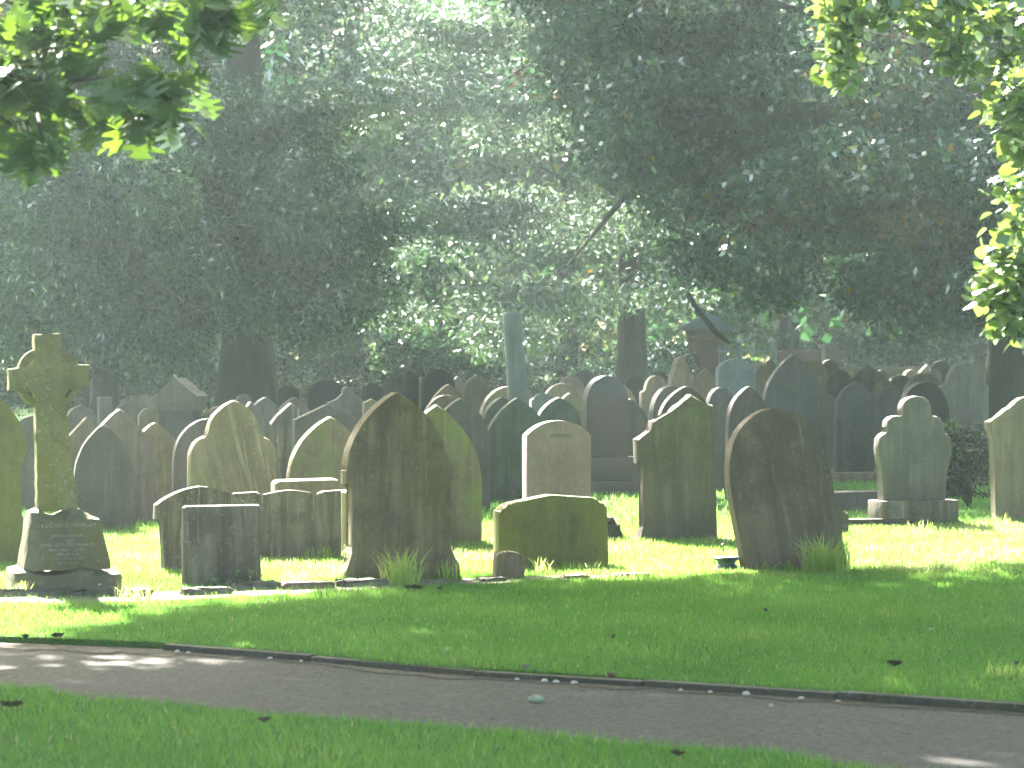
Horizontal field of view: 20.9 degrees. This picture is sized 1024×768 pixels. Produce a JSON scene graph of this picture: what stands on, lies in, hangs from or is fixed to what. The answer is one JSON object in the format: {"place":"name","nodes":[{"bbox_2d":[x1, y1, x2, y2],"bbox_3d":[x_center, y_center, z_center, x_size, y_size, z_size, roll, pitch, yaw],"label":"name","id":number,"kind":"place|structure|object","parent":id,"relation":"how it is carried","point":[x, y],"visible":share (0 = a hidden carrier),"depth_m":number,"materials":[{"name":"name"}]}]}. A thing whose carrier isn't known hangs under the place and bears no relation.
{"place":"outdoors","nodes":[
{"label":"outdoors","id":0,"kind":"place"},
{"bbox_2d":[0,687,870,767],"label":"front lawn","id":1,"kind":"structure","parent":0,"point":[57,760],"depth_m":11.53,"materials":[{"name":"green plant"}]},
{"bbox_2d":[0,0,294,193],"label":"oak tree","id":2,"kind":"object","parent":1,"relation":"on","point":[148,106],"visible":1,"depth_m":11.87,"materials":[{"name":"green plant"}]},
{"bbox_2d":[0,642,1023,767],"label":"path","id":3,"kind":"structure","parent":0,"point":[904,737],"depth_m":13.10,"materials":[{"name":"grey asphalt"}]},
{"bbox_2d":[0,643,1023,714],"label":"leaf litter","id":4,"kind":"object","parent":3,"relation":"on","point":[108,650],"visible":1,"depth_m":14.44,"materials":[{"name":"plant"}]},
{"bbox_2d":[0,374,1023,767],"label":"back lawn","id":5,"kind":"structure","parent":0,"point":[12,638],"depth_m":16.13,"materials":[{"name":"green plant"}]},
{"bbox_2d":[0,398,27,562],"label":"gravestone","id":6,"kind":"object","parent":5,"relation":"on","point":[13,449],"visible":0.89,"depth_m":22.00,"materials":[{"name":"stone"}]},
{"bbox_2d":[19,415,34,509],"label":"gravestone","id":7,"kind":"object","parent":5,"relation":"on","point":[28,486],"visible":0.27,"depth_m":29.92,"materials":[{"name":"grey stone"}]},
{"bbox_2d":[0,586,67,596],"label":"edging stone","id":8,"kind":"object","parent":5,"relation":"on","point":[35,591],"visible":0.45,"depth_m":18.86,"materials":[{"name":"stone"}]},
{"bbox_2d":[5,333,121,588],"bbox_3d":[-3.130,0.576,19.368,0.767,1.859,0.602,0,0,-16],"label":"celtic cross","id":9,"kind":"object","parent":5,"relation":"on","point":[65,545],"visible":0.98,"depth_m":19.24,"materials":[{"name":"stone"}]},
{"bbox_2d":[67,405,96,432],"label":"gravestone","id":10,"kind":"object","parent":5,"relation":"on","point":[76,415],"visible":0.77,"depth_m":35.94,"materials":[{"name":"grey stone"}]},
{"bbox_2d":[69,417,96,472],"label":"gravestone","id":11,"kind":"object","parent":5,"relation":"on","point":[82,431],"visible":0.23,"depth_m":30.92,"materials":[{"name":"beige stone"}]},
{"bbox_2d":[65,586,117,595],"bbox_3d":[-2.871,1.444,18.951,0.352,0.118,0.162,0,1,-24],"label":"edging stone","id":12,"kind":"object","parent":5,"relation":"on","point":[87,591],"visible":0.43,"depth_m":18.90,"materials":[{"name":"stone"}]},
{"bbox_2d":[74,424,134,529],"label":"gravestone","id":13,"kind":"object","parent":5,"relation":"on","point":[104,475],"visible":0.87,"depth_m":26.26,"materials":[{"name":"grey stone"}]},
{"bbox_2d":[97,397,112,425],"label":"gravestone","id":14,"kind":"object","parent":5,"relation":"on","point":[104,408],"visible":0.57,"depth_m":37.94,"materials":[{"name":"grey stone"}]},
{"bbox_2d":[0,332,216,417],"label":"shrub","id":15,"kind":"object","parent":5,"relation":"on","point":[137,387],"visible":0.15,"depth_m":59.71,"materials":[{"name":"green plant"}]},
{"bbox_2d":[98,409,155,521],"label":"gravestone","id":16,"kind":"object","parent":5,"relation":"on","point":[125,428],"visible":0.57,"depth_m":27.54,"materials":[{"name":"grey stone"}]},
{"bbox_2d":[0,0,269,426],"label":"dark tree","id":17,"kind":"object","parent":5,"relation":"on","point":[105,381],"visible":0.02,"depth_m":54.76,"materials":[{"name":"green plant"}]},
{"bbox_2d":[138,408,158,429],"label":"gravestone","id":18,"kind":"object","parent":5,"relation":"on","point":[147,416],"visible":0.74,"depth_m":36.94,"materials":[{"name":"beige stone"}]},
{"bbox_2d":[142,422,175,501],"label":"gravestone","id":19,"kind":"object","parent":5,"relation":"on","point":[161,440],"visible":0.38,"depth_m":28.48,"materials":[{"name":"beige stone"}]},
{"bbox_2d":[153,378,207,439],"bbox_3d":[-3.940,0.678,33.007,0.570,1.498,0.360,0,0,14],"label":"gabled monument","id":20,"kind":"object","parent":5,"relation":"on","point":[180,404],"visible":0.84,"depth_m":32.85,"materials":[{"name":"grey stone"}]},
{"bbox_2d":[172,419,208,492],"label":"gravestone","id":21,"kind":"object","parent":5,"relation":"on","point":[190,434],"visible":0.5,"depth_m":27.37,"materials":[{"name":"grey stone"}]},
{"bbox_2d":[153,486,244,570],"bbox_3d":[-2.389,1.137,21.210,0.700,0.716,0.120,0,1,-20],"label":"gravestone","id":22,"kind":"object","parent":5,"relation":"on","point":[167,513],"visible":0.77,"depth_m":21.09,"materials":[{"name":"stone"}]},
{"bbox_2d":[179,586,232,595],"bbox_3d":[-2.093,1.443,19.006,0.354,0.118,0.163,0,1,-24],"label":"edging stone","id":23,"kind":"object","parent":5,"relation":"on","point":[206,590],"visible":0.55,"depth_m":18.95,"materials":[{"name":"stone"}]},
{"bbox_2d":[0,0,426,406],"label":"broad tree","id":24,"kind":"object","parent":5,"relation":"on","point":[145,215],"visible":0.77,"depth_m":47.59,"materials":[{"name":"green plant"}]},
{"bbox_2d":[182,504,260,585],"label":"gravestone","id":25,"kind":"object","parent":5,"relation":"on","point":[222,543],"visible":0.75,"depth_m":19.80,"materials":[{"name":"stone"}]},
{"bbox_2d":[187,400,276,493],"bbox_3d":[-2.621,0.819,26.011,0.854,1.335,0.110,1,0,-26],"label":"gravestone","id":26,"kind":"object","parent":5,"relation":"on","point":[232,449],"visible":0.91,"depth_m":25.95,"materials":[{"name":"beige stone"}]},
{"bbox_2d":[122,326,355,418],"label":"shrub","id":27,"kind":"object","parent":5,"relation":"on","point":[211,370],"visible":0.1,"depth_m":63.76,"materials":[{"name":"green plant"}]},
{"bbox_2d":[231,580,278,589],"bbox_3d":[-1.795,1.439,19.476,0.337,0.119,0.162,0,1,-24],"label":"edging stone","id":28,"kind":"object","parent":5,"relation":"on","point":[268,584],"visible":0.48,"depth_m":19.42,"materials":[{"name":"stone"}]},
{"bbox_2d":[245,401,270,440],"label":"gravestone","id":29,"kind":"object","parent":5,"relation":"on","point":[264,424],"visible":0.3,"depth_m":30.00,"materials":[{"name":"grey stone"}]},
{"bbox_2d":[254,397,278,421],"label":"gravestone","id":30,"kind":"object","parent":5,"relation":"on","point":[267,408],"visible":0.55,"depth_m":37.97,"materials":[{"name":"grey stone"}]},
{"bbox_2d":[269,403,302,478],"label":"gravestone","id":31,"kind":"object","parent":5,"relation":"on","point":[280,422],"visible":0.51,"depth_m":30.92,"materials":[{"name":"stone"}]},
{"bbox_2d":[232,490,340,558],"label":"gravestone","id":32,"kind":"object","parent":5,"relation":"on","point":[294,523],"visible":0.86,"depth_m":22.48,"materials":[{"name":"stone"}]},
{"bbox_2d":[0,575,607,603],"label":"bare soil","id":33,"kind":"structure","parent":5,"relation":"on","point":[174,593],"depth_m":19.04,"materials":[{"name":"brown soil"}]},
{"bbox_2d":[368,544,431,584],"bbox_3d":[-0.809,1.282,19.787,0.549,0.309,0.336,0,0,0],"label":"grass tuft","id":34,"kind":"object","parent":33,"relation":"on","point":[397,576],"visible":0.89,"depth_m":19.75,"materials":[{"name":"green plant"}]},
{"bbox_2d":[271,478,338,493],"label":"gravestone","id":35,"kind":"object","parent":5,"relation":"on","point":[313,485],"visible":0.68,"depth_m":23.89,"materials":[{"name":"beige stone"}]},
{"bbox_2d":[278,580,334,589],"bbox_3d":[-1.438,1.439,19.476,0.395,0.119,0.162,0,1,-24],"label":"edging stone","id":36,"kind":"object","parent":5,"relation":"on","point":[287,585],"visible":0.59,"depth_m":19.43,"materials":[{"name":"grey stone"}]},
{"bbox_2d":[286,416,350,489],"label":"gravestone","id":37,"kind":"object","parent":5,"relation":"on","point":[318,450],"visible":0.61,"depth_m":26.43,"materials":[{"name":"stone"}]},
{"bbox_2d":[306,380,342,410],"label":"gravestone","id":38,"kind":"object","parent":5,"relation":"on","point":[321,393],"visible":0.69,"depth_m":46.90,"materials":[{"name":"black stone"}]},
{"bbox_2d":[292,404,358,450],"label":"gravestone","id":39,"kind":"object","parent":5,"relation":"on","point":[303,424],"visible":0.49,"depth_m":28.91,"materials":[{"name":"grey stone"}]},
{"bbox_2d":[327,387,364,419],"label":"gravestone","id":40,"kind":"object","parent":5,"relation":"on","point":[348,400],"visible":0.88,"depth_m":36.95,"materials":[{"name":"grey stone"}]},
{"bbox_2d":[275,322,443,402],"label":"shrub","id":41,"kind":"object","parent":5,"relation":"on","point":[334,367],"visible":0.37,"depth_m":61.90,"materials":[{"name":"green plant"}]},
{"bbox_2d":[334,578,388,586],"bbox_3d":[-1.065,1.437,19.707,0.376,0.120,0.163,0,1,-24],"label":"edging stone","id":42,"kind":"object","parent":5,"relation":"on","point":[360,582],"visible":0.45,"depth_m":19.65,"materials":[{"name":"stone"}]},
{"bbox_2d":[171,0,552,375],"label":"background tree","id":43,"kind":"object","parent":5,"relation":"on","point":[349,63],"visible":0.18,"depth_m":69.37,"materials":[{"name":"green plant"}]},
{"bbox_2d":[361,383,382,401],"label":"gravestone","id":44,"kind":"object","parent":5,"relation":"on","point":[373,391],"visible":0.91,"depth_m":47.95,"materials":[{"name":"black stone"}]},
{"bbox_2d":[338,392,459,578],"bbox_3d":[-0.833,0.781,20.463,0.914,1.446,0.150,0,1,-20],"label":"gravestone","id":45,"kind":"object","parent":5,"relation":"on","point":[397,475],"visible":0.97,"depth_m":20.38,"materials":[{"name":"grey stone"}]},
{"bbox_2d":[403,372,418,406],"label":"gravestone","id":46,"kind":"object","parent":5,"relation":"on","point":[411,386],"visible":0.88,"depth_m":45.96,"materials":[{"name":"black stone"}]},
{"bbox_2d":[262,0,592,376],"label":"background tree","id":47,"kind":"object","parent":5,"relation":"on","point":[433,338],"visible":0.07,"depth_m":84.07,"materials":[{"name":"green plant"}]},
{"bbox_2d":[421,369,454,411],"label":"gravestone","id":48,"kind":"object","parent":5,"relation":"on","point":[434,381],"visible":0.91,"depth_m":44.91,"materials":[{"name":"black stone"}]},
{"bbox_2d":[424,405,481,542],"bbox_3d":[-0.671,0.841,24.308,0.830,1.317,0.110,0,1,-20],"label":"gravestone","id":49,"kind":"object","parent":5,"relation":"on","point":[466,502],"visible":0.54,"depth_m":24.33,"materials":[{"name":"stone"}]},
{"bbox_2d":[179,0,742,384],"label":"drooping tree","id":50,"kind":"object","parent":5,"relation":"on","point":[420,98],"visible":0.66,"depth_m":49.78,"materials":[{"name":"green plant"}]},
{"bbox_2d":[444,398,489,508],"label":"gravestone","id":51,"kind":"object","parent":5,"relation":"on","point":[467,417],"visible":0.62,"depth_m":30.00,"materials":[{"name":"grey stone"}]},
{"bbox_2d":[462,377,490,411],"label":"gravestone","id":52,"kind":"object","parent":5,"relation":"on","point":[476,391],"visible":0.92,"depth_m":45.95,"materials":[{"name":"beige stone"}]},
{"bbox_2d":[0,34,971,403],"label":"wood","id":53,"kind":"object","parent":5,"relation":"on","point":[754,358],"visible":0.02,"depth_m":104.10,"materials":[{"name":"green plant"}]},
{"bbox_2d":[277,363,695,403],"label":"hedge","id":54,"kind":"object","parent":5,"relation":"on","point":[358,389],"visible":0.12,"depth_m":54.46,"materials":[{"name":"green plant"}]},
{"bbox_2d":[482,397,508,427],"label":"gravestone","id":55,"kind":"object","parent":5,"relation":"on","point":[492,408],"visible":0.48,"depth_m":33.92,"materials":[{"name":"grey stone"}]},
{"bbox_2d":[397,309,616,394],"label":"shrub","id":56,"kind":"object","parent":5,"relation":"on","point":[451,363],"visible":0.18,"depth_m":63.75,"materials":[{"name":"green plant"}]},
{"bbox_2d":[492,550,524,577],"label":"gravestone","id":57,"kind":"object","parent":5,"relation":"on","point":[509,564],"visible":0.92,"depth_m":20.45,"materials":[{"name":"beige stone"}]},
{"bbox_2d":[488,398,542,502],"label":"gravestone","id":58,"kind":"object","parent":5,"relation":"on","point":[513,421],"visible":0.47,"depth_m":31.32,"materials":[{"name":"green stone"}]},
{"bbox_2d":[503,312,528,404],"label":"broken column","id":59,"kind":"structure","parent":5,"relation":"on","point":[515,359],"depth_m":35.89,"materials":[{"name":"grey stone"}]},
{"bbox_2d":[382,0,666,380],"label":"background tree","id":60,"kind":"object","parent":5,"relation":"on","point":[495,165],"visible":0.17,"depth_m":72.88,"materials":[{"name":"green plant"}]},
{"bbox_2d":[493,494,608,567],"bbox_3d":[0.306,1.191,21.614,0.909,0.665,0.160,0,0,-18],"label":"gravestone","id":61,"kind":"object","parent":5,"relation":"on","point":[563,529],"visible":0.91,"depth_m":21.54,"materials":[{"name":"stone"}]},
{"bbox_2d":[522,420,590,498],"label":"gravestone","id":62,"kind":"object","parent":5,"relation":"on","point":[556,457],"visible":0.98,"depth_m":25.73,"materials":[{"name":"beige stone"}]},
{"bbox_2d":[538,397,580,425],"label":"gravestone","id":63,"kind":"object","parent":5,"relation":"on","point":[557,408],"visible":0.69,"depth_m":32.95,"materials":[{"name":"grey stone"}]},
{"bbox_2d":[545,383,581,406],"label":"gravestone","id":64,"kind":"object","parent":5,"relation":"on","point":[560,390],"visible":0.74,"depth_m":38.95,"materials":[{"name":"stone"}]},
{"bbox_2d":[582,376,638,493],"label":"gravestone","id":65,"kind":"object","parent":5,"relation":"on","point":[605,419],"visible":0.64,"depth_m":33.59,"materials":[{"name":"grey stone"}]},
{"bbox_2d":[554,336,700,383],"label":"shrub","id":66,"kind":"object","parent":5,"relation":"on","point":[667,355],"visible":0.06,"depth_m":59.91,"materials":[{"name":"green plant"}]},
{"bbox_2d":[629,399,647,478],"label":"gravestone","id":67,"kind":"object","parent":5,"relation":"on","point":[638,420],"visible":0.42,"depth_m":35.97,"materials":[{"name":"stone"}]},
{"bbox_2d":[639,375,666,420],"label":"gravestone","id":68,"kind":"object","parent":5,"relation":"on","point":[653,384],"visible":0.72,"depth_m":37.92,"materials":[{"name":"beige stone"}]},
{"bbox_2d":[649,386,678,420],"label":"gravestone","id":69,"kind":"object","parent":5,"relation":"on","point":[661,395],"visible":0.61,"depth_m":32.90,"materials":[{"name":"grey stone"}]},
{"bbox_2d":[633,394,717,539],"bbox_3d":[1.466,0.791,24.908,0.766,1.398,0.140,0,0,-15],"label":"gravestone","id":70,"kind":"object","parent":5,"relation":"on","point":[674,453],"visible":0.86,"depth_m":24.85,"materials":[{"name":"grey stone"}]},
{"bbox_2d":[530,0,826,366],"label":"background tree","id":71,"kind":"object","parent":5,"relation":"on","point":[650,325],"visible":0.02,"depth_m":86.38,"materials":[{"name":"green plant"}]},
{"bbox_2d":[667,356,692,388],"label":"gravestone","id":72,"kind":"object","parent":5,"relation":"on","point":[679,375],"visible":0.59,"depth_m":39.90,"materials":[{"name":"beige stone"}]},
{"bbox_2d":[658,386,706,415],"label":"gravestone","id":73,"kind":"object","parent":5,"relation":"on","point":[674,397],"visible":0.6,"depth_m":30.94,"materials":[{"name":"stone"}]},
{"bbox_2d":[692,369,715,400],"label":"gravestone","id":74,"kind":"object","parent":5,"relation":"on","point":[704,383],"visible":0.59,"depth_m":39.95,"materials":[{"name":"beige stone"}]},
{"bbox_2d":[690,336,720,378],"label":"gate pillar","id":75,"kind":"structure","parent":5,"relation":"on","point":[705,348],"depth_m":59.83,"materials":[{"name":"grey stone"}]},
{"bbox_2d":[679,313,734,366],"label":"mausoleum","id":76,"kind":"structure","parent":5,"relation":"on","point":[696,327],"depth_m":65.99,"materials":[{"name":"grey stone"}]},
{"bbox_2d":[706,387,732,491],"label":"gravestone","id":77,"kind":"object","parent":5,"relation":"on","point":[719,399],"visible":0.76,"depth_m":33.94,"materials":[{"name":"grey stone"}]},
{"bbox_2d":[716,359,755,396],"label":"gravestone","id":78,"kind":"object","parent":5,"relation":"on","point":[734,377],"visible":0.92,"depth_m":36.94,"materials":[{"name":"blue stone"}]},
{"bbox_2d":[725,386,766,499],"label":"gravestone","id":79,"kind":"object","parent":5,"relation":"on","point":[746,401],"visible":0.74,"depth_m":31.94,"materials":[{"name":"stone"}]},
{"bbox_2d":[717,336,781,366],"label":"iron railing","id":80,"kind":"object","parent":5,"relation":"on","point":[740,341],"visible":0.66,"depth_m":58.98,"materials":[{"name":"grey metal"}]},
{"bbox_2d":[565,0,936,365],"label":"background tree","id":81,"kind":"object","parent":5,"relation":"on","point":[788,329],"visible":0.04,"depth_m":69.94,"materials":[{"name":"green plant"}]},
{"bbox_2d":[484,0,1023,418],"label":"spreading tree","id":82,"kind":"object","parent":5,"relation":"on","point":[888,164],"visible":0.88,"depth_m":41.43,"materials":[{"name":"green plant"}]},
{"bbox_2d":[756,365,769,397],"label":"gravestone","id":83,"kind":"object","parent":5,"relation":"on","point":[762,374],"visible":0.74,"depth_m":41.94,"materials":[{"name":"beige stone"}]},
{"bbox_2d":[724,408,845,570],"bbox_3d":[2.064,0.866,21.296,0.830,1.375,0.115,-11,2,-17],"label":"gravestone","id":84,"kind":"object","parent":5,"relation":"on","point":[778,483],"visible":0.95,"depth_m":21.23,"materials":[{"name":"grey stone"}]},
{"bbox_2d":[762,354,825,452],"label":"gravestone","id":85,"kind":"object","parent":5,"relation":"on","point":[792,385],"visible":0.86,"depth_m":34.96,"materials":[{"name":"grey stone"}]},
{"bbox_2d":[777,350,843,365],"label":"stone wall","id":86,"kind":"structure","parent":5,"relation":"on","point":[805,355],"depth_m":61.02,"materials":[{"name":"grey stone"}]},
{"bbox_2d":[784,531,870,573],"bbox_3d":[2.405,1.256,20.886,0.769,0.342,0.441,0,1,-20],"label":"grass tuft","id":87,"kind":"object","parent":5,"relation":"on","point":[824,560],"visible":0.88,"depth_m":20.83,"materials":[{"name":"green plant"}]},
{"bbox_2d":[823,392,835,468],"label":"gravestone","id":88,"kind":"object","parent":5,"relation":"on","point":[829,402],"visible":0.17,"depth_m":40.98,"materials":[{"name":"grey stone"}]},
{"bbox_2d":[826,370,851,397],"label":"gravestone","id":89,"kind":"object","parent":5,"relation":"on","point":[838,381],"visible":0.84,"depth_m":41.94,"materials":[{"name":"stone"}]},
{"bbox_2d":[834,381,874,471],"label":"gravestone","id":90,"kind":"object","parent":5,"relation":"on","point":[854,421],"visible":0.94,"depth_m":38.95,"materials":[{"name":"grey stone"}]},
{"bbox_2d":[834,490,877,510],"bbox_3d":[3.717,1.303,29.869,0.880,0.300,0.300,0,1,-30],"label":"tomb","id":91,"kind":"object","parent":5,"relation":"on","point":[848,500],"visible":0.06,"depth_m":29.67,"materials":[{"name":"grey stone"}]},
{"bbox_2d":[851,366,883,388],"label":"gravestone","id":92,"kind":"object","parent":5,"relation":"on","point":[867,377],"visible":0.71,"depth_m":43.94,"materials":[{"name":"stone"}]},
{"bbox_2d":[773,289,987,365],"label":"shrub","id":93,"kind":"object","parent":5,"relation":"on","point":[851,346],"visible":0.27,"depth_m":65.57,"materials":[{"name":"green plant"}]},
{"bbox_2d":[874,385,901,465],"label":"gravestone","id":94,"kind":"object","parent":5,"relation":"on","point":[887,400],"visible":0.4,"depth_m":41.91,"materials":[{"name":"grey stone"}]},
{"bbox_2d":[839,366,951,376],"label":"stone wall","id":95,"kind":"structure","parent":5,"relation":"on","point":[893,371],"depth_m":56.98,"materials":[{"name":"grey stone"}]},
{"bbox_2d":[809,16,986,363],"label":"background tree","id":96,"kind":"object","parent":5,"relation":"on","point":[972,358],"visible":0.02,"depth_m":72.77,"materials":[{"name":"green plant"}]},
{"bbox_2d":[804,0,1023,354],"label":"beech tree","id":97,"kind":"object","parent":5,"relation":"on","point":[948,21],"visible":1,"depth_m":14.83,"materials":[{"name":"green plant"}]},
{"bbox_2d":[868,396,962,525],"bbox_3d":[3.930,0.795,27.207,0.932,1.359,0.472,0,0,-18],"label":"gravestone","id":98,"kind":"object","parent":5,"relation":"on","point":[912,448],"visible":0.88,"depth_m":27.12,"materials":[{"name":"grey stone"}]},
{"bbox_2d":[896,382,948,427],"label":"gravestone","id":99,"kind":"object","parent":5,"relation":"on","point":[933,395],"visible":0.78,"depth_m":33.00,"materials":[{"name":"black stone"}]},
{"bbox_2d":[939,362,988,482],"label":"gravestone","id":100,"kind":"object","parent":5,"relation":"on","point":[964,389],"visible":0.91,"depth_m":35.96,"materials":[{"name":"grey stone"}]},
{"bbox_2d":[943,411,989,506],"bbox_3d":[5.014,0.889,30.505,1.003,1.226,0.627,0,0,0],"label":"ivy bush","id":101,"kind":"object","parent":5,"relation":"on","point":[965,462],"visible":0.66,"depth_m":30.39,"materials":[{"name":"green plant"}]},
{"bbox_2d":[984,397,1023,521],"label":"gravestone","id":102,"kind":"object","parent":5,"relation":"on","point":[1004,429],"visible":0.85,"depth_m":27.60,"materials":[{"name":"beige stone"}]},
{"label":"ground","id":103,"kind":"structure","parent":0,"visible":0},
{"bbox_2d":[162,643,1023,712],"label":"kerb","id":104,"kind":"structure","parent":103,"relation":"on","point":[992,705],"depth_m":13.88,"materials":[{"name":"concrete"}]},
{"bbox_2d":[831,472,876,482],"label":"grave kerb","id":105,"kind":"structure","parent":103,"relation":"on","point":[840,477],"depth_m":36.61,"materials":[{"name":"grey stone"}]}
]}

